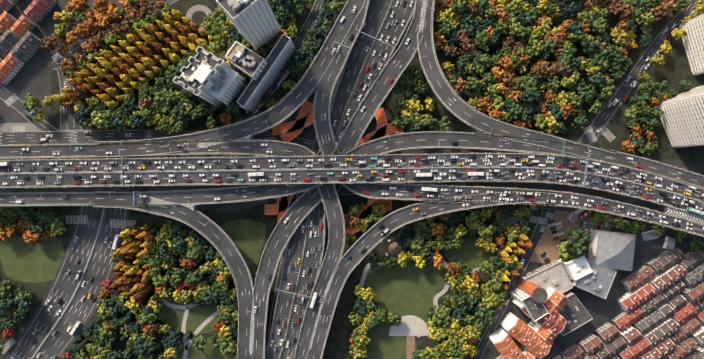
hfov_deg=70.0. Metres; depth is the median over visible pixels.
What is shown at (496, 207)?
tree
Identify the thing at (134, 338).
tree
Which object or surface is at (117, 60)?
tree
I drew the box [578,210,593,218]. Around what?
car
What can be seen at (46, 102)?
tree
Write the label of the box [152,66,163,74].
tree
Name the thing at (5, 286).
tree
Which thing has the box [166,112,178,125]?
tree
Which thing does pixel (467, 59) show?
tree
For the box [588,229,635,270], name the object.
building roof
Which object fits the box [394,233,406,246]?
tree
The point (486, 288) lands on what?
tree
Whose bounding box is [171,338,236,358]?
lawn
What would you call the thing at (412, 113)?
tree
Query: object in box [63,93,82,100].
tree
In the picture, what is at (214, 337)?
tree
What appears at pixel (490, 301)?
tree
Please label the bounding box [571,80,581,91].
tree
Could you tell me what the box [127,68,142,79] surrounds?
tree
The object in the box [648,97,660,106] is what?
tree
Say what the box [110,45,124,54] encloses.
tree
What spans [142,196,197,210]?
road gore
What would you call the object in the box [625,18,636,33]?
tree
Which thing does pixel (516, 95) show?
tree
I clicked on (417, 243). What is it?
tree
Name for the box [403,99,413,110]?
tree
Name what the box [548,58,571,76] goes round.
tree
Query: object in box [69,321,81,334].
bus
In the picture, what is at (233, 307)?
tree
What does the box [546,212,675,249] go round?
plaza kiosks
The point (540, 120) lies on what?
tree
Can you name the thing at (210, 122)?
tree
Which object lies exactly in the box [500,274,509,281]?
tree
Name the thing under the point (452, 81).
tree
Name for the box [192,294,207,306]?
tree
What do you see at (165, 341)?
tree
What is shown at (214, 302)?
tree
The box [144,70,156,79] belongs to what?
tree
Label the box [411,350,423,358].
tree
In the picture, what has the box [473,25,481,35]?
tree
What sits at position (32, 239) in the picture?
tree
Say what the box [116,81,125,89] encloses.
tree
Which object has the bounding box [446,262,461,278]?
tree
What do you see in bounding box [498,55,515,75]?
tree
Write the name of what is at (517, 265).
tree
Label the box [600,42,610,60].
tree
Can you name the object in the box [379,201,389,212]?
tree
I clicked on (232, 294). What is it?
tree
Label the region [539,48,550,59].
tree
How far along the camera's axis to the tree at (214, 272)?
369.87 m
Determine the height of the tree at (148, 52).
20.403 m
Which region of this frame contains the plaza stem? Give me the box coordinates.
[406,336,414,358]
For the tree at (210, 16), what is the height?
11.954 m
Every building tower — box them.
[216,0,280,50]
[656,85,703,147]
[679,14,703,75]
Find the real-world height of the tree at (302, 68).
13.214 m
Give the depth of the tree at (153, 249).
370.97 m
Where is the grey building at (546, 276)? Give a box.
[521,260,572,293]
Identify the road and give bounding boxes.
[0,0,422,205]
[0,85,58,130]
[0,130,313,149]
[0,140,344,358]
[0,181,664,211]
[6,205,128,358]
[52,0,177,64]
[53,60,81,130]
[94,0,366,158]
[94,190,255,358]
[230,0,324,123]
[254,132,703,358]
[265,0,415,358]
[265,72,341,351]
[305,191,554,358]
[471,205,557,358]
[576,0,703,145]
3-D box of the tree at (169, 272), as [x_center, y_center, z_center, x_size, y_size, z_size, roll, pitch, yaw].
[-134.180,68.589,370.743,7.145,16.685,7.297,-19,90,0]
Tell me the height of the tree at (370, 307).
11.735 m
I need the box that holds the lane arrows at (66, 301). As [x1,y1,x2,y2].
[14,245,111,358]
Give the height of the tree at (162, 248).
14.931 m
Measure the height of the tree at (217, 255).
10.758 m
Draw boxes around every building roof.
[226,42,245,61]
[557,255,591,280]
[569,258,616,298]
[588,229,635,270]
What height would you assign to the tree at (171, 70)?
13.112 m
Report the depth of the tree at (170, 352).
368.11 m
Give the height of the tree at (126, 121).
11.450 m
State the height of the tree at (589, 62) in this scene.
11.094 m
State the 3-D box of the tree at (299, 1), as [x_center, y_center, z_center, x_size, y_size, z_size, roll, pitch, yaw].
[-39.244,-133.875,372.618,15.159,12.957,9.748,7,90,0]
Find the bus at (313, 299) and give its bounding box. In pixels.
[310,292,317,307]
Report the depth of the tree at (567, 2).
367.39 m
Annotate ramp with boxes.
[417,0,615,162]
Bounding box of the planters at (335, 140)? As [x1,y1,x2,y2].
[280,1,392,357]
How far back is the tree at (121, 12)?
371.29 m
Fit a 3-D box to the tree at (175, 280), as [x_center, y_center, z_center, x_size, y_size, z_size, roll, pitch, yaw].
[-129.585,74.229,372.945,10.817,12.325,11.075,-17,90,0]
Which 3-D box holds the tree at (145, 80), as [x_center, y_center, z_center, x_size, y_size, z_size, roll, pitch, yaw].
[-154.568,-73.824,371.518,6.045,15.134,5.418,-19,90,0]
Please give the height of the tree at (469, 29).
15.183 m
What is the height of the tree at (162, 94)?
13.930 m
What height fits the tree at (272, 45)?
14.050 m
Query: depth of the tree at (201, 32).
371.57 m
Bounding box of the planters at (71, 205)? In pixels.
[1,205,162,206]
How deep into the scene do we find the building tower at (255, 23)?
320.40 m
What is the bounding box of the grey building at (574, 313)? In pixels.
[559,291,592,335]
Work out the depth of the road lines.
355.65 m
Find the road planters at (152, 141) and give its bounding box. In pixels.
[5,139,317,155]
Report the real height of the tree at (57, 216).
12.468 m
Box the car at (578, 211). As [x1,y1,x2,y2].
[572,208,583,213]
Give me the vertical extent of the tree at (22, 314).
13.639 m
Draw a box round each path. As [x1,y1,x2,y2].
[160,295,237,309]
[182,307,188,358]
[184,302,235,349]
[359,274,376,328]
[363,254,450,336]
[470,13,504,88]
[471,234,504,272]
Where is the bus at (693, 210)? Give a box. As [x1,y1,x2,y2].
[687,207,703,214]
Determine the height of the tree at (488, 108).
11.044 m
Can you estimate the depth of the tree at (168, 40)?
372.26 m
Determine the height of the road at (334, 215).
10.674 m
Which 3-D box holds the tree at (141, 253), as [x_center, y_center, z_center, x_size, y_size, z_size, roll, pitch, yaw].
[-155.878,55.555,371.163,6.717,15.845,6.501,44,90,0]
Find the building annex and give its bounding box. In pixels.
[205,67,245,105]
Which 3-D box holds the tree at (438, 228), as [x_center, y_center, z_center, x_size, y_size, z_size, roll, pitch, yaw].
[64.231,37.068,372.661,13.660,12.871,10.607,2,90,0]
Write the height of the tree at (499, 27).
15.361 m
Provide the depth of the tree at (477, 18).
371.24 m
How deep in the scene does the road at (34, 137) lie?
379.02 m
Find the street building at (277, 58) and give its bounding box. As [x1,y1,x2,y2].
[237,34,294,110]
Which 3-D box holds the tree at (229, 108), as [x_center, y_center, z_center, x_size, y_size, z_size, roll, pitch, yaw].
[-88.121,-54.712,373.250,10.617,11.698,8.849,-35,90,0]
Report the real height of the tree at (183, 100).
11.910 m
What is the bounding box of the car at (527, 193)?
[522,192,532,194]
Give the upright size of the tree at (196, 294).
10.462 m
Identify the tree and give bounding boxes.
[0,207,13,222]
[0,232,6,242]
[0,280,13,295]
[0,293,13,304]
[0,293,17,315]
[0,315,7,322]
[0,317,16,328]
[0,323,4,333]
[0,328,15,337]
[0,343,3,352]
[3,222,15,229]
[5,225,18,237]
[8,209,18,221]
[9,306,17,316]
[11,313,22,323]
[13,284,24,297]
[14,296,31,311]
[14,307,28,319]
[15,206,28,216]
[15,289,31,299]
[18,219,27,232]
[21,206,38,221]
[22,232,42,246]
[23,93,41,111]
[23,228,33,235]
[25,212,39,225]
[31,222,48,232]
[34,110,46,121]
[34,209,52,223]
[40,33,61,51]
[41,229,50,238]
[42,96,52,106]
[48,209,64,228]
[49,220,66,237]
[51,93,66,104]
[53,12,63,22]
[54,23,68,35]
[58,10,76,25]
[58,33,65,43]
[58,45,68,54]
[59,352,70,358]
[60,57,75,75]
[62,87,72,93]
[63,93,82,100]
[63,102,74,108]
[65,1,78,11]
[65,69,76,77]
[65,78,80,87]
[65,344,80,354]
[66,31,77,46]
[69,0,89,12]
[71,348,84,357]
[72,25,88,37]
[72,52,85,62]
[72,334,84,343]
[73,71,87,80]
[74,78,86,84]
[74,100,85,110]
[74,105,91,125]
[75,10,87,23]
[75,59,91,69]
[75,349,89,358]
[77,85,88,93]
[78,338,90,347]
[80,69,93,77]
[81,41,96,52]
[82,17,102,36]
[82,325,93,337]
[83,83,95,91]
[83,117,97,129]
[84,11,95,20]
[84,78,95,85]
[85,343,94,356]
[86,52,99,60]
[86,63,100,73]
[87,318,100,328]
[88,34,102,47]
[89,76,101,82]
[89,96,99,107]
[90,6,106,14]
[91,89,103,96]
[91,101,106,113]
[91,111,103,129]
[91,343,103,355]
[92,68,109,78]
[93,0,106,7]
[93,321,102,334]
[93,347,104,358]
[94,13,110,27]
[94,14,106,30]
[94,333,104,344]
[96,56,108,65]
[96,82,111,91]
[96,308,109,324]
[97,93,112,103]
[97,299,112,314]
[97,322,116,341]
[98,288,109,296]
[98,344,112,358]
[99,43,111,55]
[99,49,116,60]
[99,61,117,71]
[99,295,113,307]
[100,116,112,129]
[100,277,117,294]
[101,31,113,39]
[102,109,117,120]
[104,101,120,109]
[105,0,115,10]
[105,32,120,45]
[105,74,119,85]
[105,87,119,97]
[105,334,113,345]
[105,350,121,358]
[106,320,113,328]
[107,5,122,20]
[108,305,118,320]
[109,24,122,34]
[109,278,122,287]
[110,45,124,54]
[110,56,124,66]
[110,67,125,75]
[110,112,124,130]
[110,317,125,329]
[111,246,125,255]
[111,270,125,277]
[112,251,125,262]
[113,293,120,304]
[114,259,129,270]
[115,95,124,102]
[116,8,125,19]
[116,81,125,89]
[116,275,133,284]
[118,40,131,50]
[118,63,132,73]
[118,103,132,119]
[118,300,127,313]
[119,30,129,43]
[119,53,131,62]
[119,74,133,86]
[119,227,131,238]
[119,293,128,301]
[119,323,133,336]
[120,0,133,12]
[120,120,127,132]
[120,245,131,254]
[120,262,131,270]
[120,315,133,324]
[121,15,132,31]
[121,348,136,358]
[122,87,133,93]
[122,114,130,125]
[122,281,135,291]
[123,90,134,102]
[124,0,136,7]
[124,226,131,235]
[124,235,135,242]
[124,275,135,284]
[125,58,138,67]
[125,96,138,110]
[125,253,136,258]
[125,296,143,315]
[126,34,140,45]
[126,46,138,56]
[126,265,140,275]
[126,310,136,315]
[126,340,134,349]
[127,6,143,20]
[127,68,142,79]
[127,239,137,247]
[128,25,137,34]
[129,113,143,131]
[129,246,140,253]
[129,332,142,343]
[130,81,140,89]
[130,322,142,332]
[131,220,142,232]
[131,226,141,236]
[131,282,139,291]
[132,17,147,30]
[133,274,142,281]
[133,290,149,298]
[133,336,145,354]
[134,53,146,62]
[134,62,147,73]
[135,230,144,239]
[135,240,145,245]
[135,281,152,290]
[135,311,156,323]
[136,28,148,39]
[136,42,147,50]
[136,250,143,256]
[136,297,144,303]
[137,0,147,5]
[137,2,154,15]
[137,267,146,274]
[137,319,147,327]
[138,77,149,83]
[138,82,152,91]
[138,89,150,104]
[138,98,155,111]
[138,107,148,124]
[138,253,153,265]
[138,354,147,358]
[139,229,152,237]
[140,33,156,46]
[140,47,154,56]
[140,223,151,230]
[140,240,156,247]
[141,57,156,70]
[141,117,152,127]
[141,276,150,282]
[141,333,156,342]
[142,110,161,123]
[142,269,149,276]
[142,285,153,293]
[142,299,163,313]
[143,22,158,35]
[143,248,150,254]
[143,324,158,335]
[143,340,156,358]
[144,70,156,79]
[144,233,155,240]
[146,11,158,23]
[146,297,160,312]
[148,86,155,97]
[149,99,156,108]
[149,242,157,254]
[149,253,162,271]
[149,262,161,275]
[149,351,157,358]
[150,112,163,124]
[150,225,160,232]
[152,42,165,52]
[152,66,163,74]
[152,273,170,285]
[152,294,160,299]
[153,0,165,10]
[154,55,163,62]
[154,73,166,91]
[154,85,170,103]
[154,99,163,114]
[155,32,165,41]
[155,115,168,130]
[155,229,167,243]
[155,284,166,294]
[155,320,162,326]
[156,20,165,29]
[156,238,171,256]
[157,252,170,263]
[157,324,171,333]
[158,352,171,358]
[159,288,171,298]
[160,3,173,15]
[160,60,171,68]
[160,220,173,234]
[160,256,176,270]
[161,90,179,106]
[161,102,173,114]
[161,230,177,238]
[161,336,174,348]
[162,48,173,57]
[163,13,175,24]
[163,24,175,33]
[164,37,173,45]
[164,346,176,358]
[165,65,178,78]
[166,71,179,89]
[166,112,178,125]
[166,266,174,275]
[167,121,177,134]
[167,239,178,255]
[167,327,181,344]
[168,104,176,116]
[168,339,180,347]
[169,53,180,64]
[169,220,183,236]
[170,30,182,41]
[170,42,181,51]
[170,234,178,245]
[170,274,182,287]
[171,9,182,20]
[172,267,191,279]
[172,288,181,302]
[173,90,184,104]
[173,106,191,121]
[173,234,187,251]
[174,21,183,31]
[175,60,189,74]
[175,118,188,130]
[175,281,185,291]
[177,98,190,106]
[177,226,188,237]
[178,35,190,46]
[178,58,188,65]
[179,258,190,268]
[180,25,192,36]
[180,248,191,258]
[180,290,191,304]
[181,88,197,100]
[182,16,190,25]
[183,50,196,59]
[183,101,195,111]
[183,331,193,340]
[184,236,196,247]
[184,280,197,289]
[185,270,204,285]
[186,248,202,260]
[187,105,206,121]
[187,259,197,267]
[188,33,198,43]
[188,43,196,51]
[188,226,196,239]
[189,22,199,32]
[191,240,201,249]
[191,289,200,298]
[192,244,208,255]
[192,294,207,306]
[192,335,207,349]
[196,38,208,49]
[196,232,208,243]
[196,281,207,291]
[197,256,205,262]
[198,28,207,37]
[199,261,214,274]
[200,284,211,292]
[200,287,220,304]
[201,18,213,35]
[201,100,216,112]
[203,13,213,23]
[204,274,215,284]
[205,116,215,129]
[205,246,216,260]
[206,42,223,56]
[206,295,220,306]
[207,103,216,116]
[208,35,214,42]
[210,20,227,34]
[210,266,219,277]
[210,280,227,293]
[210,331,218,343]
[212,10,224,23]
[212,33,227,49]
[213,258,223,270]
[213,321,226,331]
[214,252,225,263]
[214,334,235,348]
[216,272,228,281]
[217,50,227,60]
[217,304,230,316]
[217,310,232,322]
[218,262,228,271]
[218,325,231,338]
[219,113,231,124]
[219,295,233,306]
[220,342,236,354]
[221,26,229,45]
[221,266,232,279]
[221,279,228,286]
[224,17,232,25]
[225,104,232,110]
[225,108,236,117]
[226,321,237,333]
[227,26,240,39]
[227,39,239,49]
[227,288,236,300]
[228,95,242,114]
[229,302,237,311]
[229,311,237,325]
[230,32,242,41]
[231,330,237,338]
[237,70,251,85]
[241,35,251,48]
[247,212,259,222]
[257,44,263,54]
[260,44,270,57]
[263,98,276,108]
[267,0,277,7]
[267,40,277,51]
[273,10,286,21]
[275,29,287,40]
[276,0,292,13]
[277,21,285,31]
[279,2,294,20]
[281,80,294,88]
[284,17,295,26]
[285,25,297,37]
[288,66,299,75]
[290,0,308,4]
[290,59,301,68]
[292,0,300,11]
[292,45,309,59]
[295,4,305,15]
[296,63,307,75]
[299,57,313,66]
[302,41,310,52]
[305,27,318,41]
[305,51,313,60]
[307,36,323,46]
[309,41,320,57]
[314,27,324,40]
[316,15,324,29]
[319,2,333,20]
[320,26,331,37]
[322,16,335,27]
[326,0,344,12]
[344,216,354,228]
[345,233,356,243]
[346,214,360,227]
[347,351,360,358]
[348,204,362,215]
[348,311,362,325]
[349,345,366,357]
[351,328,362,345]
[353,285,363,299]
[353,297,365,315]
[355,339,371,349]
[358,203,368,210]
[358,322,367,333]
[358,331,370,344]
[359,218,368,232]
[361,316,369,326]
[362,287,373,299]
[363,291,375,305]
[365,300,375,313]
[365,309,375,322]
[366,315,380,327]
[367,209,384,222]
[369,253,379,270]
[372,201,381,212]
[374,309,385,323]
[376,306,388,322]
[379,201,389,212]
[379,255,387,267]
[383,253,398,268]
[386,312,401,325]
[389,114,403,130]
[393,81,402,94]
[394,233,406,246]
[395,97,405,113]
[397,251,408,267]
[398,74,415,89]
[399,69,409,78]
[399,115,414,129]
[399,250,413,262]
[400,225,414,238]
[401,109,410,116]
[402,87,412,97]
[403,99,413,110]
[405,124,415,132]
[407,111,420,122]
[408,65,420,84]
[409,93,420,100]
[409,100,424,111]
[410,232,424,251]
[411,118,423,131]
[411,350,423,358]
[412,219,425,232]
[412,253,426,268]
[413,79,427,93]
[413,245,430,258]
[416,113,432,126]
[419,349,431,358]
[421,227,434,240]
[423,115,438,128]
[424,95,434,110]
[425,239,435,249]
[425,249,435,263]
[426,216,434,225]
[426,321,436,334]
[427,305,449,327]
[427,316,437,328]
[428,329,442,341]
[430,222,446,236]
[430,344,442,357]
[432,241,443,251]
[433,251,443,269]
[434,0,449,7]
[434,31,445,50]
[434,234,444,241]
[436,11,448,27]
[436,212,451,220]
[437,6,448,12]
[437,19,453,35]
[437,116,450,131]
[438,305,450,316]
[438,327,455,341]
[439,348,450,358]
[440,61,454,71]
[441,28,457,44]
[441,237,451,250]
[441,295,453,308]
[441,314,451,327]
[441,339,447,351]
[442,213,456,227]
[442,226,455,239]
[444,43,459,56]
[444,70,452,79]
[444,271,462,293]
[445,7,455,22]
[445,345,455,356]
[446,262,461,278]
[446,335,461,346]
[448,0,454,7]
[448,74,456,87]
[448,224,466,237]
[449,20,457,30]
[449,236,462,248]
[449,297,459,307]
[449,315,459,324]
[449,320,463,334]
[450,1,470,14]
[450,306,466,320]
[451,210,465,222]
[451,346,467,357]
[452,261,465,272]
[453,0,465,4]
[453,11,462,24]
[453,78,466,93]
[454,289,467,306]
[455,30,469,41]
[455,55,466,73]
[456,325,463,336]
[457,273,465,284]
[457,335,465,347]
[459,37,473,54]
[459,342,470,352]
[460,10,473,25]
[460,23,473,43]
[460,53,472,63]
[460,264,472,277]
[460,303,470,312]
[460,315,470,326]
[461,61,474,73]
[462,275,480,292]
[462,323,473,329]
[463,314,477,325]
[463,328,478,340]
[464,2,477,13]
[465,208,479,226]
[465,293,476,307]
[466,77,485,96]
[466,227,476,237]
[467,97,478,109]
[467,288,480,299]
[467,334,476,346]
[468,46,475,54]
[468,345,477,357]
[469,0,477,5]
[469,14,481,24]
[469,220,484,229]
[470,29,490,53]
[470,50,482,64]
[470,270,480,284]
[471,300,491,319]
[472,62,484,73]
[472,324,484,331]
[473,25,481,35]
[474,208,483,222]
[474,316,484,327]
[475,17,494,30]
[475,236,492,248]
[476,0,491,14]
[477,53,494,67]
[477,96,489,111]
[478,206,492,220]
[478,225,496,237]
[478,293,498,308]
[479,261,495,278]
[480,72,498,86]
[480,282,492,295]
[481,91,492,102]
[481,102,492,113]
[483,290,493,298]
[483,310,496,325]
[484,5,497,19]
[485,26,493,43]
[485,84,500,96]
[486,242,497,252]
[488,0,496,5]
[488,31,500,44]
[488,108,503,119]
[488,273,502,290]
[489,223,501,236]
[489,256,502,270]
[491,54,501,66]
[491,66,503,81]
[491,94,506,110]
[492,5,503,16]
[493,20,508,34]
[493,205,500,215]
[494,204,517,221]
[494,267,504,276]
[495,0,508,8]
[495,216,507,225]
[495,233,504,245]
[495,288,506,303]
[496,46,511,57]
[496,83,508,94]
[498,10,508,22]
[498,16,512,31]
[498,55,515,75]
[499,110,509,121]
[499,249,508,256]
[499,254,512,263]
[500,71,516,87]
[500,256,514,273]
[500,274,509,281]
[501,282,507,288]
[502,36,514,46]
[502,87,510,99]
[502,223,521,235]
[503,7,515,17]
[503,245,511,252]
[504,102,523,123]
[505,99,519,110]
[506,241,516,247]
[507,0,527,13]
[507,89,522,102]
[507,230,518,241]
[508,17,520,35]
[508,29,518,38]
[509,84,515,92]
[509,253,517,261]
[509,268,519,275]
[511,41,525,51]
[511,51,522,68]
[511,206,519,218]
[512,119,525,127]
[513,245,524,254]
[514,1,529,14]
[514,261,522,269]
[515,11,531,25]
[515,47,529,56]
[515,76,527,89]
[515,239,525,246]
[516,25,532,42]
[516,54,528,70]
[517,232,527,240]
[518,110,528,121]
[518,205,530,217]
[518,219,530,234]
[519,62,527,73]
[522,74,540,91]
[522,89,542,106]
[522,103,537,118]
[522,237,532,248]
[524,117,531,127]
[525,4,539,22]
[525,33,535,46]
[525,40,544,59]
[528,0,538,4]
[530,16,543,27]
[530,65,539,74]
[531,26,543,40]
[532,112,547,128]
[533,59,546,67]
[533,72,546,84]
[536,0,547,13]
[536,24,549,38]
[536,100,547,113]
[536,205,548,211]
[537,61,553,77]
[537,81,545,88]
[538,9,548,20]
[538,37,556,56]
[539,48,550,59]
[540,110,550,118]
[541,17,552,29]
[542,3,556,13]
[542,31,551,41]
[544,90,556,103]
[544,115,558,134]
[545,82,559,94]
[545,94,558,105]
[547,75,560,90]
[547,103,562,119]
[548,7,559,18]
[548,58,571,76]
[549,27,560,33]
[551,33,563,47]
[552,47,563,59]
[555,49,572,61]
[555,91,568,106]
[556,25,566,38]
[556,120,566,132]
[557,53,572,72]
[558,241,577,262]
[559,0,575,7]
[559,71,572,78]
[560,3,578,17]
[560,75,579,88]
[560,102,576,119]
[562,16,575,26]
[562,44,576,55]
[563,38,574,47]
[566,21,583,34]
[566,90,577,102]
[566,228,589,256]
[567,29,584,42]
[568,228,587,238]
[570,57,584,69]
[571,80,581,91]
[571,94,584,108]
[571,114,589,128]
[572,68,581,85]
[573,107,584,114]
[574,0,581,11]
[575,9,587,22]
[577,83,593,101]
[578,57,585,69]
[581,0,592,10]
[581,12,596,26]
[581,22,590,38]
[581,38,600,54]
[584,58,594,66]
[585,5,598,15]
[585,33,594,41]
[585,64,597,76]
[587,72,606,88]
[588,52,604,65]
[588,99,605,114]
[590,84,598,93]
[590,212,603,224]
[591,20,606,35]
[591,88,603,101]
[593,7,608,18]
[593,40,606,53]
[594,2,607,9]
[594,33,610,42]
[595,61,611,71]
[596,16,608,27]
[598,79,615,98]
[598,211,609,223]
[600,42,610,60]
[600,71,609,83]
[602,3,626,17]
[604,46,619,61]
[606,0,622,10]
[609,27,620,41]
[609,65,627,81]
[610,52,626,70]
[610,217,628,229]
[615,19,628,33]
[615,30,631,45]
[617,3,633,19]
[619,47,627,59]
[621,140,635,153]
[622,0,635,6]
[622,222,633,233]
[623,104,638,119]
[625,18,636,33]
[625,40,637,48]
[625,58,632,68]
[625,117,638,131]
[627,31,635,39]
[629,95,639,106]
[629,130,642,138]
[630,5,644,19]
[630,134,646,150]
[631,125,641,133]
[631,221,645,233]
[632,0,644,11]
[635,12,654,25]
[635,102,651,115]
[636,82,650,93]
[637,93,650,104]
[637,112,650,123]
[638,71,649,80]
[639,34,652,47]
[639,143,654,153]
[640,23,652,34]
[642,117,658,129]
[643,0,659,10]
[643,127,656,141]
[646,80,658,89]
[646,141,657,152]
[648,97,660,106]
[650,4,673,20]
[650,54,664,67]
[650,107,663,117]
[652,89,664,101]
[652,224,664,235]
[656,80,669,90]
[657,94,668,101]
[660,40,671,53]
[661,0,676,12]
[663,88,678,98]
[671,28,686,39]
[672,0,691,12]
[673,229,686,241]
[677,80,691,92]
[681,15,692,24]
[688,238,703,251]
[693,0,703,16]
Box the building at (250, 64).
[224,41,266,80]
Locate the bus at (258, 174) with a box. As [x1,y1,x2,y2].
[248,172,263,175]
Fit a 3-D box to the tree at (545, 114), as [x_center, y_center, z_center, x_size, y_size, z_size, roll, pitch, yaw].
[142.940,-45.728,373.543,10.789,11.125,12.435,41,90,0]
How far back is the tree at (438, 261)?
367.40 m
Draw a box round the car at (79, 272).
[75,270,81,279]
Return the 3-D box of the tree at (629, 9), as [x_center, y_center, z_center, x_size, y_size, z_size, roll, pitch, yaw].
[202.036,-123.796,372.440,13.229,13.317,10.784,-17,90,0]
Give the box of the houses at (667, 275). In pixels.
[553,247,703,358]
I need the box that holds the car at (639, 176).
[634,175,644,178]
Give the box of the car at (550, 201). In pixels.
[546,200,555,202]
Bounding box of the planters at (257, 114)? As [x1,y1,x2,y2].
[183,56,315,134]
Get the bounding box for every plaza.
[389,315,429,335]
[531,210,614,262]
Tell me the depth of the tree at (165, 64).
372.18 m
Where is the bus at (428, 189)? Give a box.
[421,187,436,191]
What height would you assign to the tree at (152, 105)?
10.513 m
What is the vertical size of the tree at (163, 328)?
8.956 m
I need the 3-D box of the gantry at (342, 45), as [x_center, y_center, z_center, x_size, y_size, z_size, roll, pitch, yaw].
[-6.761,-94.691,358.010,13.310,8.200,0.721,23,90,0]
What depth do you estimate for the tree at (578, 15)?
370.31 m
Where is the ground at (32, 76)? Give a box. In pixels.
[0,0,703,358]
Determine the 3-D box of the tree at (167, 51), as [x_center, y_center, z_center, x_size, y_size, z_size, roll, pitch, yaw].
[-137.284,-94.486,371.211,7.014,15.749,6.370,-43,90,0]
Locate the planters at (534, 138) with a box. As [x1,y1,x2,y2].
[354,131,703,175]
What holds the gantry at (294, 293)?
on the road at (377, 12)
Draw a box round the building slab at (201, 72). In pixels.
[172,46,236,106]
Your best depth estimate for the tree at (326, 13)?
369.42 m
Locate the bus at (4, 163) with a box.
[0,162,8,165]
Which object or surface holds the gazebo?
on the ground at (338, 344)
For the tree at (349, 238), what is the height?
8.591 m
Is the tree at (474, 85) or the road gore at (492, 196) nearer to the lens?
the road gore at (492, 196)
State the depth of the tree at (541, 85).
372.98 m
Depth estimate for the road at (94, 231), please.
379.04 m
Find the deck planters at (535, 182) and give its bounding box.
[348,152,703,217]
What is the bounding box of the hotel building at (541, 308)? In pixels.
[488,280,568,358]
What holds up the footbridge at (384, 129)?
on the ground at (674, 70)
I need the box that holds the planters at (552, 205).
[370,183,703,236]
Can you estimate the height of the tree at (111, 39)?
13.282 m
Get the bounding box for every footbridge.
[264,194,292,223]
[272,100,313,142]
[344,198,391,234]
[358,107,402,144]
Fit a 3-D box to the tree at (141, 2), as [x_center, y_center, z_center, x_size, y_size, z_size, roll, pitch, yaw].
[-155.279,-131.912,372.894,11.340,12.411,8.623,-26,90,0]
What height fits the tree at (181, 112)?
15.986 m
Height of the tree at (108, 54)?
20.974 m
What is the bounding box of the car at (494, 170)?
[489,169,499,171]
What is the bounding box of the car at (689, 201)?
[683,198,694,203]
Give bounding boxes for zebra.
[2,338,12,353]
[4,93,16,105]
[13,126,24,131]
[67,215,85,223]
[110,219,135,227]
[529,216,546,224]
[584,126,596,142]
[600,125,614,141]
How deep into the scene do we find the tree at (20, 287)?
369.98 m
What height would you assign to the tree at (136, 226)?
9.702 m
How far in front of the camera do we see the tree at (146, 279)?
368.78 m
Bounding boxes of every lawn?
[0,236,63,282]
[157,295,224,333]
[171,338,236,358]
[220,219,265,273]
[362,321,416,358]
[364,259,447,323]
[443,237,494,267]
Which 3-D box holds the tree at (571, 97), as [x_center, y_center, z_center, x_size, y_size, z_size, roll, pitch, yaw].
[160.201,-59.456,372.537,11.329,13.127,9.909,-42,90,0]
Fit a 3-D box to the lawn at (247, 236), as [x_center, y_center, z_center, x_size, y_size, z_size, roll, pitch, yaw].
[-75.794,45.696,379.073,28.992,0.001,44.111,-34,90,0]
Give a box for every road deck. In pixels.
[0,155,348,187]
[349,153,703,216]
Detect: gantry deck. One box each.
[122,157,127,186]
[578,157,588,186]
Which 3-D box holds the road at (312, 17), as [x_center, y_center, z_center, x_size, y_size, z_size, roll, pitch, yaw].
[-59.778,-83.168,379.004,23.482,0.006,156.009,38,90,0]
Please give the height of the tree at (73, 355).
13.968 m
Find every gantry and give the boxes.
[133,191,138,206]
[277,287,312,297]
[334,41,350,51]
[356,29,395,50]
[559,140,564,155]
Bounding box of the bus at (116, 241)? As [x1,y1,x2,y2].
[112,234,119,249]
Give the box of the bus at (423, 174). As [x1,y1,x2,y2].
[416,173,431,176]
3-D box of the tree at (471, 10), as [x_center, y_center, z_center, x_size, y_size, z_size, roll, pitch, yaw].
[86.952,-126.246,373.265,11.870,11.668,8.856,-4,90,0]
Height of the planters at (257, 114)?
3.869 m
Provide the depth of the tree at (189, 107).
368.20 m
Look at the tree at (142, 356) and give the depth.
370.37 m
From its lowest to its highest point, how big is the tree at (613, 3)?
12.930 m
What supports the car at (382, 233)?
on the road at (369, 240)
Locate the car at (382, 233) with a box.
[380,227,388,235]
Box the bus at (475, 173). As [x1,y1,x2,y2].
[467,172,483,175]
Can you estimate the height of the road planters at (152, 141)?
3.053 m
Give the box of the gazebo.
[386,240,401,255]
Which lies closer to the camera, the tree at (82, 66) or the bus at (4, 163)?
the bus at (4, 163)
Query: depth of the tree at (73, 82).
370.92 m
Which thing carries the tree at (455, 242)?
on the ground at (338, 344)
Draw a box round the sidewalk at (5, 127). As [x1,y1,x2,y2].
[0,122,48,131]
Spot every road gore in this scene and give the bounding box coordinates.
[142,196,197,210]
[179,134,253,150]
[249,284,254,357]
[308,270,334,351]
[314,54,334,90]
[419,0,426,32]
[423,192,534,202]
[475,129,553,148]
[663,204,703,225]
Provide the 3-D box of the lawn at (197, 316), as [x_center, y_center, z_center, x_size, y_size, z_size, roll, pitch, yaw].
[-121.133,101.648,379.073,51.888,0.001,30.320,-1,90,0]
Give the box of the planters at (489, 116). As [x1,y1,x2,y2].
[433,3,615,152]
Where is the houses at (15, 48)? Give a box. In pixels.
[0,0,56,84]
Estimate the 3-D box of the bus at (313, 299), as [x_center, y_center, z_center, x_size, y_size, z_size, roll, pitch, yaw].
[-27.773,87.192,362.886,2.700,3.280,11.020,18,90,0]
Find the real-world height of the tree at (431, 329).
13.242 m
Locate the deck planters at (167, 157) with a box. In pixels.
[0,155,346,188]

